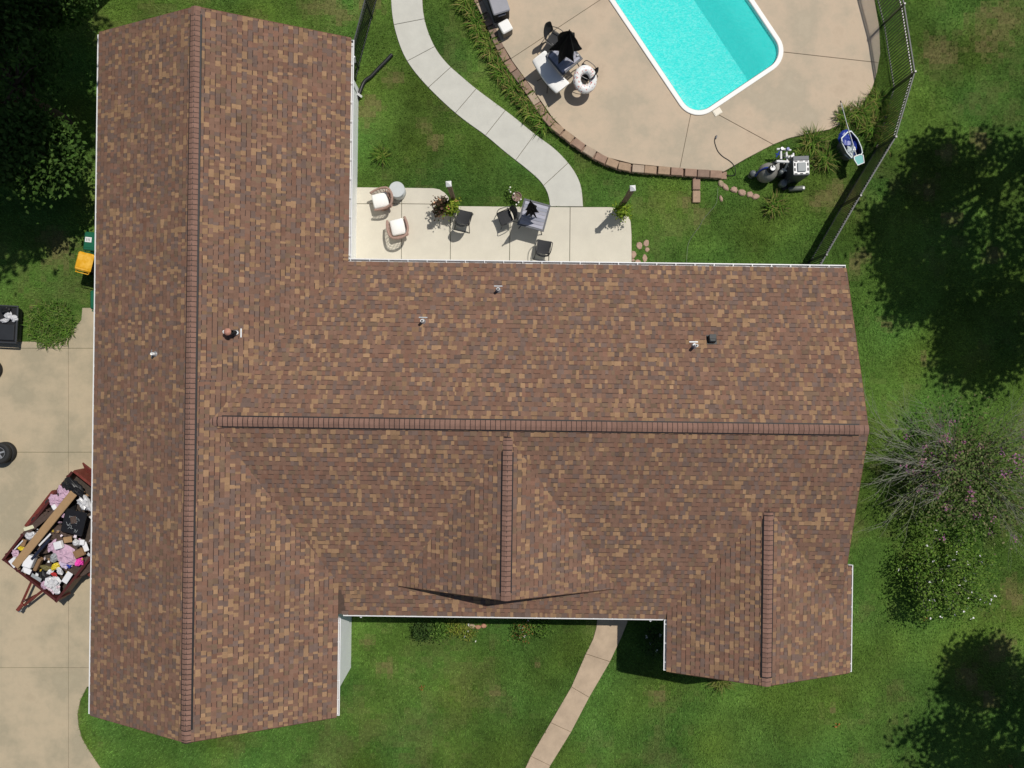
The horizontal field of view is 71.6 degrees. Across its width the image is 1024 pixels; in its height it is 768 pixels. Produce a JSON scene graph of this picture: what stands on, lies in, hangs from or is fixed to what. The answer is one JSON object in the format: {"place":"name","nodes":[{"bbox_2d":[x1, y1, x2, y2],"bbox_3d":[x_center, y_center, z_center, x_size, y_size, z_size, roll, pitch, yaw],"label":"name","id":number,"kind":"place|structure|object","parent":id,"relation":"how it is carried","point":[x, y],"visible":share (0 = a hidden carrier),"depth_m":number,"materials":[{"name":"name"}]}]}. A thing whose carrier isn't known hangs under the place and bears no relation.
{"place":"outdoors","nodes":[
{"label":"outdoors","id":0,"kind":"place"},
{"bbox_2d":[0,308,100,767],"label":"driveway","id":1,"kind":"structure","parent":0,"point":[46,401],"depth_m":24.98,"materials":[{"name":"concrete"}]},
{"bbox_2d":[2,442,16,462],"bbox_3d":[-17.762,2.398,24.865,0.750,0.220,0.750,-17,90,0],"label":"car wheel","id":2,"kind":"object","parent":1,"relation":"on","point":[14,451],"visible":0.47,"depth_m":24.81,"materials":[{"name":"rubber"}]},
{"bbox_2d":[0,442,11,463],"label":"car wheel","id":3,"kind":"object","parent":2,"relation":"on","point":[5,452],"visible":1,"depth_m":24.54,"materials":[{"name":"rubber"}]},
{"bbox_2d":[2,462,91,612],"bbox_3d":[-15.440,5.563,24.473,2.933,1.055,5.657,38,90,0],"label":"utility trailer","id":4,"kind":"object","parent":1,"relation":"on","point":[83,477],"visible":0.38,"depth_m":24.36,"materials":[{"name":"paint"}]},
{"bbox_2d":[23,514,44,535],"bbox_3d":[-16.102,4.762,23.920,1.000,0.031,0.160,-44,89,4],"label":"board","id":5,"kind":"object","parent":4,"relation":"on","point":[36,520],"visible":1,"depth_m":23.90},
{"bbox_2d":[33,510,53,527],"bbox_3d":[-15.717,4.521,23.880,0.900,0.030,0.140,-38,96,-1],"label":"board","id":6,"kind":"object","parent":5,"relation":"on","point":[41,521],"visible":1,"depth_m":23.86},
{"bbox_2d":[26,531,51,553],"bbox_3d":[-16.057,5.362,24.238,1.122,0.435,0.701,38,90,0],"label":"rubbish heap","id":7,"kind":"object","parent":4,"relation":"on","point":[44,550],"visible":0.24,"depth_m":24.11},
{"bbox_2d":[34,567,52,581],"bbox_3d":[-15.918,6.639,24.253,0.683,0.393,1.003,-23,90,0],"label":"rubbish heap","id":8,"kind":"object","parent":4,"relation":"on","point":[42,576],"visible":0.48,"depth_m":24.10,"materials":[{"name":"black plastic"}]},
{"bbox_2d":[45,524,74,546],"bbox_3d":[-15.466,5.245,24.226,1.131,0.468,0.916,13,90,0],"label":"rubbish heap","id":9,"kind":"object","parent":4,"relation":"on","point":[54,535],"visible":0.5,"depth_m":24.06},
{"bbox_2d":[57,485,69,498],"bbox_3d":[-15.062,3.618,23.934,0.517,0.326,0.589,13,90,0],"label":"cloth","id":10,"kind":"object","parent":4,"relation":"on","point":[62,492],"visible":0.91,"depth_m":23.82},
{"bbox_2d":[51,500,76,512],"bbox_3d":[-15.292,4.179,24.209,0.854,0.525,0.764,38,90,0],"label":"rubbish heap","id":11,"kind":"object","parent":4,"relation":"on","point":[72,505],"visible":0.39,"depth_m":24.16,"materials":[{"name":"black plastic"}]},
{"bbox_2d":[48,494,62,506],"bbox_3d":[-15.339,3.935,23.939,0.664,0.298,0.433,15,90,0],"label":"cloth","id":12,"kind":"object","parent":11,"relation":"on","point":[56,499],"visible":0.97,"depth_m":23.87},
{"bbox_2d":[61,508,87,535],"bbox_3d":[-14.730,4.647,23.875,0.740,0.069,0.800,14,90,0],"label":"tarpaulin","id":13,"kind":"object","parent":4,"relation":"on","point":[74,522],"visible":1,"depth_m":23.85,"materials":[{"name":"black plastic"}]},
{"bbox_2d":[63,545,90,576],"bbox_3d":[-14.916,6.016,24.239,1.274,0.441,1.090,38,90,0],"label":"rubbish heap","id":14,"kind":"object","parent":4,"relation":"on","point":[73,569],"visible":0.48,"depth_m":24.13,"materials":[{"name":"brown"}]},
{"bbox_2d":[53,544,75,564],"bbox_3d":[-15.081,5.746,23.939,0.962,0.301,0.655,23,90,0],"label":"cloth","id":15,"kind":"object","parent":14,"relation":"on","point":[65,554],"visible":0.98,"depth_m":23.86,"materials":[{"name":"fabric"}]},
{"bbox_2d":[53,540,63,549],"bbox_3d":[-15.212,5.405,23.820,0.280,0.140,0.260,-15,90,5],"label":"carton","id":16,"kind":"object","parent":15,"relation":"on","point":[58,544],"visible":1,"depth_m":23.75,"materials":[{"name":"cardboard"}]},
{"bbox_2d":[73,547,85,558],"bbox_3d":[-14.532,5.680,23.850,0.340,0.140,0.260,-25,91,3],"label":"carton","id":17,"kind":"object","parent":4,"relation":"on","point":[80,552],"visible":1,"depth_m":23.78,"materials":[{"name":"brown cardboard"}]},
{"bbox_2d":[366,140,392,166],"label":"ornamental grass","id":18,"kind":"object","parent":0,"point":[381,154],"depth_m":24.84,"materials":[{"name":"plant"}]},
{"bbox_2d":[356,187,631,261],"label":"patio","id":19,"kind":"structure","parent":0,"point":[593,234],"depth_m":24.95,"materials":[{"name":"concrete"}]},
{"bbox_2d":[370,186,392,210],"bbox_3d":[-4.443,-6.373,24.555,0.784,0.790,0.780,-14,90,0],"label":"wicker chair","id":20,"kind":"object","parent":19,"relation":"on","point":[382,201],"visible":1,"depth_m":24.48,"materials":[{"name":"fabric"}]},
{"bbox_2d":[386,216,408,238],"bbox_3d":[-3.919,-5.323,24.555,0.780,0.790,0.784,-13,90,0],"label":"wicker chair","id":21,"kind":"object","parent":19,"relation":"on","point":[398,228],"visible":1,"depth_m":24.48,"materials":[{"name":"fabric"}]},
{"bbox_2d":[389,181,405,199],"bbox_3d":[-3.974,-6.711,24.706,0.544,0.487,0.544,0,90,0],"label":"side table","id":22,"kind":"object","parent":19,"relation":"on","point":[398,190],"visible":0.8,"depth_m":24.47,"materials":[{"name":"plastic"}]},
{"bbox_2d":[430,195,447,220],"bbox_3d":[-2.477,-6.107,24.480,0.950,0.940,0.856,-38,90,0],"label":"flower pot","id":23,"kind":"object","parent":19,"relation":"on","point":[437,208],"visible":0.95,"depth_m":24.33,"materials":[{"name":"brown plant"}]},
{"bbox_2d":[440,197,461,220],"bbox_3d":[-2.108,-6.011,24.488,0.780,0.923,0.809,0,90,0],"label":"flower pot","id":24,"kind":"object","parent":19,"relation":"on","point":[451,206],"visible":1,"depth_m":24.27,"materials":[{"name":"green plant"}]},
{"bbox_2d":[454,209,472,232],"bbox_3d":[-1.679,-5.689,24.497,0.588,0.898,0.724,13,90,0],"label":"patio chair","id":25,"kind":"object","parent":19,"relation":"on","point":[464,217],"visible":0.99,"depth_m":24.54,"materials":[{"name":"black metal"}]},
{"bbox_2d":[495,205,517,228],"bbox_3d":[-0.161,-5.792,24.497,0.724,0.898,0.588,-22,90,0],"label":"patio chair","id":26,"kind":"object","parent":19,"relation":"on","point":[504,217],"visible":0.98,"depth_m":24.53,"materials":[{"name":"black metal"}]},
{"bbox_2d":[525,200,538,224],"bbox_3d":[0.704,-5.779,23.750,0.529,2.400,0.459,0,90,0],"label":"patio umbrella","id":27,"kind":"object","parent":19,"relation":"on","point":[531,209],"visible":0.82,"depth_m":23.50,"materials":[{"name":"black fabric"}]},
{"bbox_2d":[517,198,550,234],"bbox_3d":[0.749,-5.769,24.586,0.940,0.717,0.940,15,90,0],"label":"patio table","id":28,"kind":"object","parent":19,"relation":"on","point":[527,221],"visible":0.95,"depth_m":24.23,"materials":[{"name":"black metal"}]},
{"bbox_2d":[533,239,552,260],"bbox_3d":[1.079,-4.657,24.497,0.587,0.898,0.724,10,90,0],"label":"patio chair","id":29,"kind":"object","parent":19,"relation":"on","point":[543,247],"visible":0.98,"depth_m":24.54,"materials":[{"name":"black metal"}]},
{"bbox_2d":[611,201,632,222],"bbox_3d":[3.792,-5.968,24.510,0.760,0.880,0.816,0,90,0],"label":"flower pot","id":30,"kind":"object","parent":19,"relation":"on","point":[621,212],"visible":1,"depth_m":24.36,"materials":[{"name":"green plant"}]},
{"bbox_2d":[0,0,1023,767],"bbox_3d":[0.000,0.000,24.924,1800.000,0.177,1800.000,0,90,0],"label":"lawn","id":31,"kind":"structure","parent":0,"point":[56,250],"depth_m":25.00,"materials":[{"name":"plant"}]},
{"bbox_2d":[0,305,23,343],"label":"dump cart","id":32,"kind":"object","parent":31,"relation":"on","point":[10,331],"visible":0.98,"depth_m":24.50,"materials":[{"name":"black plastic"}]},
{"bbox_2d":[23,298,79,350],"bbox_3d":[-16.191,-2.144,24.878,2.082,0.224,2.010,0,90,0],"label":"bush","id":33,"kind":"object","parent":31,"relation":"on","point":[37,330],"depth_m":24.89,"materials":[{"name":"plant"}]},
{"bbox_2d":[0,0,109,223],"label":"broadleaf tree","id":34,"kind":"object","parent":31,"relation":"on","point":[27,131],"visible":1,"depth_m":21.99,"materials":[{"name":"green plant"}]},
{"bbox_2d":[75,251,93,274],"bbox_3d":[-14.480,-4.091,24.484,0.560,1.032,0.719,14,90,0],"label":"wheelie bin","id":35,"kind":"object","parent":31,"relation":"on","point":[84,262],"visible":0.72,"depth_m":23.97,"materials":[{"name":"yellow plastic"}]},
{"bbox_2d":[83,232,94,253],"bbox_3d":[-14.213,-4.775,24.479,0.560,1.042,0.719,6,90,0],"label":"wheelie bin","id":36,"kind":"object","parent":31,"relation":"on","point":[89,241],"visible":0.4,"depth_m":23.97,"materials":[{"name":"green plastic"}]},
{"bbox_2d":[354,0,375,79],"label":"chain-link fence","id":37,"kind":"object","parent":31,"relation":"on","point":[370,12],"visible":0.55,"depth_m":24.45,"materials":[{"name":"black metal"}]},
{"bbox_2d":[358,53,392,99],"bbox_3d":[-4.896,-10.840,24.921,0.309,0.146,2.008,38,90,0],"label":"drain pipe","id":38,"kind":"object","parent":31,"relation":"on","point":[377,69],"visible":1,"depth_m":24.88,"materials":[{"name":"black plastic"}]},
{"bbox_2d":[408,617,438,645],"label":"shrub","id":39,"kind":"object","parent":31,"relation":"on","point":[418,631],"visible":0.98,"depth_m":24.65,"materials":[{"name":"green plant"}]},
{"bbox_2d":[425,618,453,643],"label":"shrub","id":40,"kind":"object","parent":31,"relation":"on","point":[441,627],"visible":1,"depth_m":24.64,"materials":[{"name":"green plant"}]},
{"bbox_2d":[445,181,454,199],"bbox_3d":[-2.030,-6.413,23.835,0.202,2.330,0.180,-4,90,0],"label":"timber post","id":41,"kind":"object","parent":31,"relation":"on","point":[450,189],"visible":0.78,"depth_m":23.26,"materials":[{"name":"brown wood"}]},
{"bbox_2d":[445,618,467,638],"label":"shrub","id":42,"kind":"object","parent":31,"relation":"on","point":[452,630],"visible":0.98,"depth_m":24.81,"materials":[{"name":"green plant"}]},
{"bbox_2d":[448,0,478,14],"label":"daylily","id":43,"kind":"object","parent":31,"relation":"on","point":[460,6],"visible":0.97,"depth_m":24.83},
{"bbox_2d":[454,621,477,641],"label":"shrub","id":44,"kind":"object","parent":31,"relation":"on","point":[468,629],"visible":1,"depth_m":24.85,"materials":[{"name":"green plant"}]},
{"bbox_2d":[457,0,479,22],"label":"daylily","id":45,"kind":"object","parent":31,"relation":"on","point":[469,9],"visible":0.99,"depth_m":24.83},
{"bbox_2d":[462,5,488,34],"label":"daylily","id":46,"kind":"object","parent":31,"relation":"on","point":[478,16],"visible":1,"depth_m":24.82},
{"bbox_2d":[464,14,487,40],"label":"daylily","id":47,"kind":"object","parent":31,"relation":"on","point":[480,25],"visible":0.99,"depth_m":24.82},
{"bbox_2d":[88,6,868,743],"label":"house","id":48,"kind":"structure","parent":31,"relation":"on","point":[312,434],"depth_m":21.14,"materials":[{"name":"brown"}]},
{"bbox_2d":[467,24,491,49],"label":"daylily","id":49,"kind":"object","parent":31,"relation":"on","point":[481,37],"visible":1,"depth_m":24.84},
{"bbox_2d":[391,0,582,206],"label":"walkway","id":50,"kind":"structure","parent":31,"relation":"on","point":[548,166],"depth_m":24.97,"materials":[{"name":"concrete"}]},
{"bbox_2d":[474,30,499,59],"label":"daylily","id":51,"kind":"object","parent":31,"relation":"on","point":[484,42],"visible":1,"depth_m":24.81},
{"bbox_2d":[476,37,501,63],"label":"daylily","id":52,"kind":"object","parent":31,"relation":"on","point":[489,50],"visible":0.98,"depth_m":24.82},
{"bbox_2d":[483,48,506,77],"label":"daylily","id":53,"kind":"object","parent":31,"relation":"on","point":[494,59],"visible":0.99,"depth_m":24.82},
{"bbox_2d":[487,54,511,81],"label":"daylily","id":54,"kind":"object","parent":31,"relation":"on","point":[495,72],"visible":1,"depth_m":24.82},
{"bbox_2d":[495,66,523,89],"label":"daylily","id":55,"kind":"object","parent":31,"relation":"on","point":[503,72],"visible":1,"depth_m":24.82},
{"bbox_2d":[496,72,526,100],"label":"daylily","id":56,"kind":"object","parent":31,"relation":"on","point":[509,88],"visible":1,"depth_m":24.83,"materials":[{"name":"plant"}]},
{"bbox_2d":[504,181,522,207],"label":"flowering plant","id":57,"kind":"object","parent":31,"relation":"on","point":[512,191],"visible":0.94,"depth_m":24.84,"materials":[{"name":"green plant"}]},
{"bbox_2d":[509,187,521,204],"bbox_3d":[0.146,-6.583,24.825,0.341,0.350,0.689,-25,90,0],"label":"garden bowl","id":58,"kind":"object","parent":31,"relation":"on","point":[515,195],"visible":1,"depth_m":24.79,"materials":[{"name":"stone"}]},
{"bbox_2d":[507,80,531,106],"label":"daylily","id":59,"kind":"object","parent":31,"relation":"on","point":[521,97],"visible":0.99,"depth_m":24.82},
{"bbox_2d":[509,618,538,644],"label":"shrub","id":60,"kind":"object","parent":31,"relation":"on","point":[520,627],"visible":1,"depth_m":24.71,"materials":[{"name":"green plant"}]},
{"bbox_2d":[512,89,538,117],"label":"daylily","id":61,"kind":"object","parent":31,"relation":"on","point":[524,105],"visible":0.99,"depth_m":24.82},
{"bbox_2d":[516,101,546,123],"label":"daylily","id":62,"kind":"object","parent":31,"relation":"on","point":[530,112],"visible":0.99,"depth_m":24.82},
{"bbox_2d":[522,619,553,639],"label":"shrub","id":63,"kind":"object","parent":31,"relation":"on","point":[542,627],"visible":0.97,"depth_m":24.78,"materials":[{"name":"green plant"}]},
{"bbox_2d":[526,106,552,131],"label":"daylily","id":64,"kind":"object","parent":31,"relation":"on","point":[540,117],"visible":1,"depth_m":24.81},
{"bbox_2d":[530,106,554,137],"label":"daylily","id":65,"kind":"object","parent":31,"relation":"on","point":[542,129],"visible":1,"depth_m":24.82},
{"bbox_2d":[526,619,627,767],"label":"front walk","id":66,"kind":"structure","parent":31,"relation":"on","point":[605,641],"depth_m":24.97,"materials":[{"name":"concrete"}]},
{"bbox_2d":[474,0,726,179],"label":"retaining wall","id":67,"kind":"structure","parent":31,"relation":"on","point":[576,143],"depth_m":24.78,"materials":[{"name":"stone"}]},
{"bbox_2d":[620,185,635,205],"bbox_3d":[3.871,-6.276,23.835,0.202,2.330,0.180,-4,90,0],"label":"timber post","id":68,"kind":"object","parent":31,"relation":"on","point":[629,193],"visible":0.81,"depth_m":23.37,"materials":[{"name":"brown wood"}]},
{"bbox_2d":[641,620,663,662],"bbox_3d":[4.958,8.958,24.584,1.024,0.853,1.428,-12,90,0],"label":"shrub","id":69,"kind":"object","parent":31,"relation":"on","point":[655,642],"visible":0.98,"depth_m":24.56,"materials":[{"name":"green plant"}]},
{"bbox_2d":[482,0,879,171],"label":"pool deck","id":70,"kind":"structure","parent":31,"relation":"on","point":[629,109],"depth_m":24.80,"materials":[{"name":"concrete"}]},
{"bbox_2d":[487,0,509,22],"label":"lounge chair","id":71,"kind":"object","parent":70,"relation":"on","point":[499,9],"visible":1,"depth_m":24.17,"materials":[{"name":"fabric"}]},
{"bbox_2d":[498,19,512,38],"bbox_3d":[-0.228,-12.303,24.595,0.390,0.410,0.410,-29,90,0],"label":"ottoman","id":72,"kind":"object","parent":70,"relation":"on","point":[505,28],"visible":1,"depth_m":24.39,"materials":[{"name":"fabric"}]},
{"bbox_2d":[533,51,568,92],"bbox_3d":[1.326,-10.606,24.404,0.747,0.785,1.340,-38,90,0],"label":"lounge chair","id":73,"kind":"object","parent":70,"relation":"on","point":[553,79],"visible":0.99,"depth_m":24.27,"materials":[{"name":"fabric"}]},
{"bbox_2d":[540,21,562,45],"bbox_3d":[1.414,-11.878,24.297,0.724,0.998,0.587,35,90,0],"label":"patio chair","id":74,"kind":"object","parent":70,"relation":"on","point":[552,39],"visible":0.79,"depth_m":24.36,"materials":[{"name":"black metal"}]},
{"bbox_2d":[546,51,582,75],"bbox_3d":[1.774,-11.099,24.436,0.900,0.717,0.900,-40,90,0],"label":"patio table","id":75,"kind":"object","parent":70,"relation":"on","point":[563,63],"visible":0.64,"depth_m":24.08,"materials":[{"name":"black metal"}]},
{"bbox_2d":[549,29,581,66],"bbox_3d":[1.765,-11.098,23.540,1.036,2.520,1.049,-26,90,0],"label":"patio umbrella","id":76,"kind":"object","parent":70,"relation":"on","point":[567,45],"visible":0.78,"depth_m":23.11,"materials":[{"name":"black fabric"}]},
{"bbox_2d":[581,60,598,83],"bbox_3d":[2.576,-10.671,24.347,0.724,0.898,0.587,30,90,0],"label":"patio chair","id":77,"kind":"object","parent":70,"relation":"on","point":[585,77],"visible":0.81,"depth_m":24.26,"materials":[{"name":"black metal"}]},
{"bbox_2d":[573,65,596,93],"bbox_3d":[2.491,-10.382,24.200,0.840,0.244,0.924,-6,104,-8],"label":"swim ring","id":78,"kind":"object","parent":77,"relation":"on","point":[579,85],"visible":1,"depth_m":24.11,"materials":[{"name":"plastic"}]},
{"bbox_2d":[609,0,782,114],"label":"swimming pool","id":79,"kind":"structure","parent":70,"relation":"in","point":[704,57],"depth_m":26.25,"materials":[{"name":"liquid"}]},
{"bbox_2d":[692,178,699,189],"bbox_3d":[6.479,-7.032,24.960,0.265,0.105,0.415,0,90,0],"label":"loose block","id":80,"kind":"object","parent":31,"relation":"on","point":[695,183],"depth_m":24.91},
{"bbox_2d":[692,191,699,202],"bbox_3d":[6.479,-6.582,24.960,0.265,0.105,0.415,0,90,0],"label":"loose block","id":81,"kind":"object","parent":31,"relation":"on","point":[695,196],"depth_m":24.91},
{"bbox_2d":[703,679,736,697],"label":"ornamental grass","id":82,"kind":"object","parent":31,"relation":"on","point":[722,682],"depth_m":24.81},
{"bbox_2d":[755,163,777,182],"bbox_3d":[8.788,-7.277,24.352,0.644,0.966,0.644,38,90,0],"label":"pool filter","id":83,"kind":"object","parent":31,"relation":"on","point":[766,173],"visible":1,"depth_m":24.22,"materials":[{"name":"grey plastic"}]},
{"bbox_2d":[760,190,791,218],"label":"daylily","id":84,"kind":"object","parent":31,"relation":"on","point":[775,206],"visible":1,"depth_m":24.66,"materials":[{"name":"plant"}]},
{"bbox_2d":[771,147,793,177],"bbox_3d":[9.325,-7.635,24.403,0.944,0.825,0.906,0,90,0],"label":"pipework","id":85,"kind":"object","parent":31,"relation":"on","point":[779,164],"visible":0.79,"depth_m":24.35,"materials":[{"name":"white plastic"}]},
{"bbox_2d":[777,177,791,187],"bbox_3d":[9.582,-7.100,24.642,0.760,0.355,0.270,-38,90,0],"label":"pool pump","id":86,"kind":"object","parent":31,"relation":"on","point":[783,182],"visible":0.56,"depth_m":24.50,"materials":[{"name":"black plastic"}]},
{"bbox_2d":[781,185,804,191],"bbox_3d":[9.802,-6.845,24.735,0.811,0.200,0.272,0,90,0],"label":"booster pump","id":87,"kind":"object","parent":31,"relation":"on","point":[796,188],"visible":0.93,"depth_m":24.67,"materials":[{"name":"grey metal"}]},
{"bbox_2d":[783,156,808,182],"bbox_3d":[9.746,-7.359,24.355,0.540,0.970,0.660,-2,90,0],"label":"pool heater","id":88,"kind":"object","parent":31,"relation":"on","point":[797,169],"visible":0.98,"depth_m":23.91,"materials":[{"name":"white plastic"}]},
{"bbox_2d":[789,146,816,171],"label":"daylily","id":89,"kind":"object","parent":31,"relation":"on","point":[801,153],"visible":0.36,"depth_m":24.68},
{"bbox_2d":[795,124,831,158],"bbox_3d":[10.433,-8.431,24.621,1.384,0.408,1.310,42,90,0],"label":"daylily","id":90,"kind":"object","parent":31,"relation":"on","point":[810,140],"visible":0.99,"depth_m":24.63,"materials":[{"name":"plant"}]},
{"bbox_2d":[809,140,843,174],"bbox_3d":[10.939,-7.792,24.608,1.213,0.433,1.276,39,90,0],"label":"daylily","id":91,"kind":"object","parent":31,"relation":"on","point":[829,157],"visible":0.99,"depth_m":24.62,"materials":[{"name":"plant"}]},
{"bbox_2d":[833,100,859,129],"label":"daylily","id":92,"kind":"object","parent":31,"relation":"on","point":[840,115],"visible":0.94,"depth_m":24.67,"materials":[{"name":"plant"}]},
{"bbox_2d":[836,131,862,160],"bbox_3d":[11.597,-8.152,24.520,0.558,0.630,0.956,-27,90,0],"label":"pool tub","id":93,"kind":"object","parent":31,"relation":"on","point":[843,151],"visible":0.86,"depth_m":24.32,"materials":[{"name":"grey plastic"}]},
{"bbox_2d":[838,129,853,148],"bbox_3d":[11.495,-8.410,24.407,0.526,0.289,0.649,-28,90,0],"label":"pool float","id":94,"kind":"object","parent":93,"relation":"in","point":[846,140],"visible":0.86,"depth_m":24.30,"materials":[{"name":"blue plastic"}]},
{"bbox_2d":[840,101,864,165],"bbox_3d":[11.407,-8.419,23.714,0.377,0.954,2.140,-28,90,0],"label":"skimmer net","id":95,"kind":"object","parent":93,"relation":"in","point":[858,159],"visible":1,"depth_m":24.12,"materials":[{"name":"teal plastic"}]},
{"bbox_2d":[808,0,916,264],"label":"chain-link fence","id":96,"kind":"object","parent":31,"relation":"on","point":[890,141],"visible":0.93,"depth_m":24.01,"materials":[{"name":"metal"}]},
{"bbox_2d":[847,95,878,131],"bbox_3d":[12.206,-9.427,24.614,1.272,0.423,1.365,-31,90,0],"label":"daylily","id":97,"kind":"object","parent":31,"relation":"on","point":[861,108],"visible":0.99,"depth_m":24.62,"materials":[{"name":"plant"}]},
{"bbox_2d":[856,104,890,141],"bbox_3d":[12.543,-8.969,24.614,1.392,0.423,1.409,0,90,0],"label":"daylily","id":98,"kind":"object","parent":31,"relation":"on","point":[870,129],"visible":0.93,"depth_m":24.61,"materials":[{"name":"plant"}]},
{"bbox_2d":[862,84,892,115],"bbox_3d":[12.671,-9.881,24.637,1.260,0.376,1.248,-20,90,0],"label":"daylily","id":99,"kind":"object","parent":31,"relation":"on","point":[879,99],"visible":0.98,"depth_m":24.64,"materials":[{"name":"plant"}]},
{"bbox_2d":[866,122,900,152],"bbox_3d":[12.866,-8.504,24.660,1.155,0.330,1.146,18,90,0],"label":"daylily","id":100,"kind":"object","parent":31,"relation":"on","point":[876,140],"visible":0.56,"depth_m":24.67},
{"bbox_2d":[876,99,905,127],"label":"daylily","id":101,"kind":"object","parent":31,"relation":"on","point":[885,113],"visible":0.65,"depth_m":24.66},
{"bbox_2d":[857,379,1023,557],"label":"flowering tree","id":102,"kind":"object","parent":31,"relation":"on","point":[952,464],"visible":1,"depth_m":23.68,"materials":[{"name":"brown plant"}]},
{"bbox_2d":[886,513,1009,631],"bbox_3d":[14.825,6.412,23.985,3.693,2.197,3.920,0,90,0],"label":"flowering tree","id":103,"kind":"object","parent":31,"relation":"on","point":[936,566],"visible":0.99,"depth_m":23.98,"materials":[{"name":"green plant"}]},
{"bbox_3d":[-16.714,6.193,24.267,0.679,0.347,0.597,38,90,0],"label":"rubbish heap","id":104,"kind":"object","parent":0,"visible":0},
{"bbox_2d":[14,491,90,583],"bbox_3d":[-15.172,5.234,24.017,2.165,0.406,3.448,38,90,0],"label":"debris","id":105,"kind":"object","parent":104,"relation":"on","point":[61,535],"visible":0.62,"depth_m":23.96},
{"bbox_2d":[22,553,37,568],"bbox_3d":[-16.233,5.962,23.900,0.300,0.220,0.420,20,85,-4],"label":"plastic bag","id":106,"kind":"object","parent":105,"relation":"on","point":[28,562],"visible":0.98,"depth_m":23.80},
{"bbox_2d":[12,491,76,567],"bbox_3d":[-15.669,4.878,23.780,0.270,0.060,3.150,39,90,0],"label":"wooden plank","id":107,"kind":"object","parent":105,"relation":"on","point":[43,530],"visible":1,"depth_m":23.75,"materials":[{"name":"wood"}]},
{"bbox_2d":[44,576,61,591],"bbox_3d":[-15.500,6.692,23.920,0.467,0.401,0.490,28,90,0],"label":"rubbish bag","id":108,"kind":"object","parent":105,"relation":"on","point":[50,582],"visible":1,"depth_m":23.83,"materials":[{"name":"white plastic"}]},
{"bbox_2d":[66,477,84,499],"bbox_3d":[-14.687,3.534,23.926,0.341,0.339,1.036,-39,90,0],"label":"rubbish bag","id":109,"kind":"object","parent":105,"relation":"on","point":[77,488],"visible":1,"depth_m":23.84,"materials":[{"name":"black plastic"}]},
{"bbox_2d":[76,494,90,510],"bbox_3d":[-14.384,4.035,23.928,0.400,0.350,0.662,-37,90,0],"label":"rubbish bag","id":110,"kind":"object","parent":105,"relation":"on","point":[85,504],"visible":0.97,"depth_m":23.84,"materials":[{"name":"white plastic"}]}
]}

